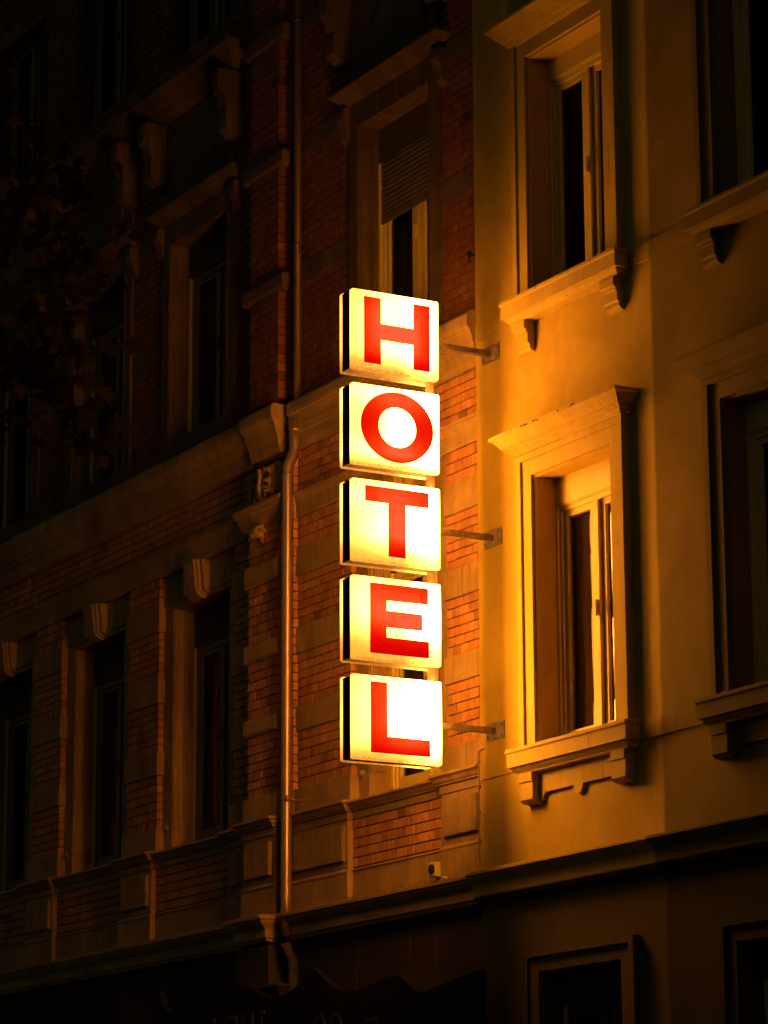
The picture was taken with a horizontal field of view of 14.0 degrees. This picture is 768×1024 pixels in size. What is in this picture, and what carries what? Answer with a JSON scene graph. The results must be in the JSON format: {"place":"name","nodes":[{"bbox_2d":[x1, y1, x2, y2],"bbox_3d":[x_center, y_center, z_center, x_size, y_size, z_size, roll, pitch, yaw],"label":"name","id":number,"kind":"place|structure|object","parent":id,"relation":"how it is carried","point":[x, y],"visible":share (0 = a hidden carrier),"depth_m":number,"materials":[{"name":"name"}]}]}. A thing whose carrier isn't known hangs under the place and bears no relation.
{"place":"outdoors","nodes":[
{"label":"outdoors","id":0,"kind":"place"},
{"bbox_2d":[0,66,143,469],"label":"street tree","id":1,"kind":"object","parent":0,"point":[33,190],"visible":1,"depth_m":13.56,"materials":[{"name":"green plant"}]},
{"bbox_2d":[464,0,767,1023],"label":"plaster building","id":2,"kind":"structure","parent":0,"point":[620,204],"depth_m":22.25,"materials":[{"name":"paint"}]},
{"bbox_2d":[340,288,504,768],"bbox_3d":[0.281,0.139,23.432,1.279,3.577,0.246,7,-16,-29],"label":"hotel sign","id":3,"kind":"object","parent":2,"relation":"attached to","point":[390,721],"visible":1,"depth_m":23.22,"materials":[{"name":"translucent acrylic plastic"},{"name":"steel"},{"name":"black enamel"}]},
{"bbox_2d":[483,0,630,356],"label":"window","id":4,"kind":"structure","parent":2,"relation":"in","point":[538,25],"depth_m":23.59,"materials":[{"name":"white paint"}]},
{"bbox_2d":[488,385,641,805],"bbox_3d":[1.424,0.652,22.624,0.480,2.809,1.716,7,-16,-29],"label":"window","id":5,"kind":"structure","parent":2,"relation":"in","point":[600,734],"depth_m":22.79,"materials":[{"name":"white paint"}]},
{"bbox_2d":[522,935,642,1023],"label":"window","id":6,"kind":"structure","parent":2,"relation":"in","point":[614,994],"depth_m":22.06,"materials":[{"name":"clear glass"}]},
{"bbox_2d":[671,319,767,759],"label":"window","id":7,"kind":"structure","parent":2,"relation":"in","point":[735,365],"depth_m":21.02,"materials":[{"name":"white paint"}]},
{"bbox_2d":[680,0,767,270],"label":"window","id":8,"kind":"structure","parent":2,"relation":"in","point":[714,211],"depth_m":21.74,"materials":[{"name":"white paint"}]},
{"bbox_2d":[717,913,767,1023],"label":"window","id":9,"kind":"structure","parent":2,"relation":"in","point":[732,934],"depth_m":20.37,"materials":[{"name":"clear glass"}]},
{"label":"ground","id":10,"kind":"structure","parent":0,"visible":0},
{"bbox_2d":[0,0,482,1023],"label":"brick building","id":11,"kind":"structure","parent":10,"relation":"on","point":[194,810],"depth_m":28.27,"materials":[{"name":"brick"}]},
{"bbox_2d":[0,634,36,891],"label":"window","id":12,"kind":"structure","parent":11,"relation":"in","point":[17,686],"depth_m":32.43,"materials":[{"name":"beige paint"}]},
{"bbox_2d":[0,181,49,543],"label":"window","id":13,"kind":"structure","parent":11,"relation":"in","point":[9,528],"depth_m":33.10,"materials":[{"name":"black paint"}]},
{"bbox_2d":[9,31,44,181],"bbox_3d":[-3.786,-4.376,33.819,0.101,1.600,1.200,7,-16,-29],"label":"window","id":14,"kind":"structure","parent":11,"relation":"in","point":[35,48],"depth_m":33.97,"materials":[{"name":"beige paint"}]},
{"bbox_2d":[63,594,129,874],"bbox_3d":[-2.681,2.258,30.232,0.490,2.729,1.560,7,-16,-29],"label":"window","id":15,"kind":"structure","parent":11,"relation":"in","point":[98,652],"depth_m":30.61,"materials":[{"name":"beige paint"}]},
{"bbox_2d":[45,111,147,510],"bbox_3d":[-2.813,-1.937,31.154,0.575,3.640,2.060,7,-16,-29],"label":"window","id":16,"kind":"structure","parent":11,"relation":"in","point":[84,480],"depth_m":31.12,"materials":[{"name":"beige paint"}]},
{"bbox_2d":[94,0,130,119],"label":"window","id":17,"kind":"structure","parent":11,"relation":"in","point":[123,36],"depth_m":32.02,"materials":[{"name":"beige paint"}]},
{"bbox_2d":[130,35,251,461],"bbox_3d":[-1.709,-2.396,29.271,0.575,3.640,2.060,7,-16,-29],"label":"window","id":18,"kind":"structure","parent":11,"relation":"in","point":[188,144],"depth_m":29.48,"materials":[{"name":"beige paint"}]},
{"bbox_2d":[162,548,235,848],"bbox_3d":[-1.579,1.801,28.354,0.490,2.729,1.560,7,-16,-29],"label":"window","id":19,"kind":"structure","parent":11,"relation":"in","point":[200,608],"depth_m":28.72,"materials":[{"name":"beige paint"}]},
{"bbox_2d":[189,0,227,48],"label":"window","id":20,"kind":"structure","parent":11,"relation":"in","point":[221,6],"depth_m":30.35,"materials":[{"name":"beige paint"}]},
{"bbox_2d":[159,968,491,1023],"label":"shop sign","id":21,"kind":"object","parent":11,"relation":"attached to","point":[316,996],"visible":1,"depth_m":24.36,"materials":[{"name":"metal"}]},
{"bbox_2d":[319,0,449,323],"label":"window","id":22,"kind":"structure","parent":11,"relation":"in","point":[390,119],"depth_m":26.42,"materials":[{"name":"white paint"}]},
{"bbox_2d":[337,876,454,899],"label":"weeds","id":23,"kind":"object","parent":11,"relation":"on","point":[401,887],"visible":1,"depth_m":24.27,"materials":[{"name":"green plant"}]},
{"bbox_2d":[356,458,448,797],"bbox_3d":[0.243,1.043,25.248,0.490,2.729,1.560,7,-16,-29],"label":"window","id":24,"kind":"structure","parent":11,"relation":"in","point":[373,779],"depth_m":25.44,"materials":[{"name":"white paint"}]},
{"bbox_2d":[428,862,447,879],"bbox_3d":[0.420,2.748,23.817,0.120,0.147,0.190,7,-16,-29],"label":"security camera","id":25,"kind":"object","parent":11,"relation":"attached to","point":[434,869],"visible":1,"depth_m":23.82,"materials":[{"name":"white paint"}]}
]}

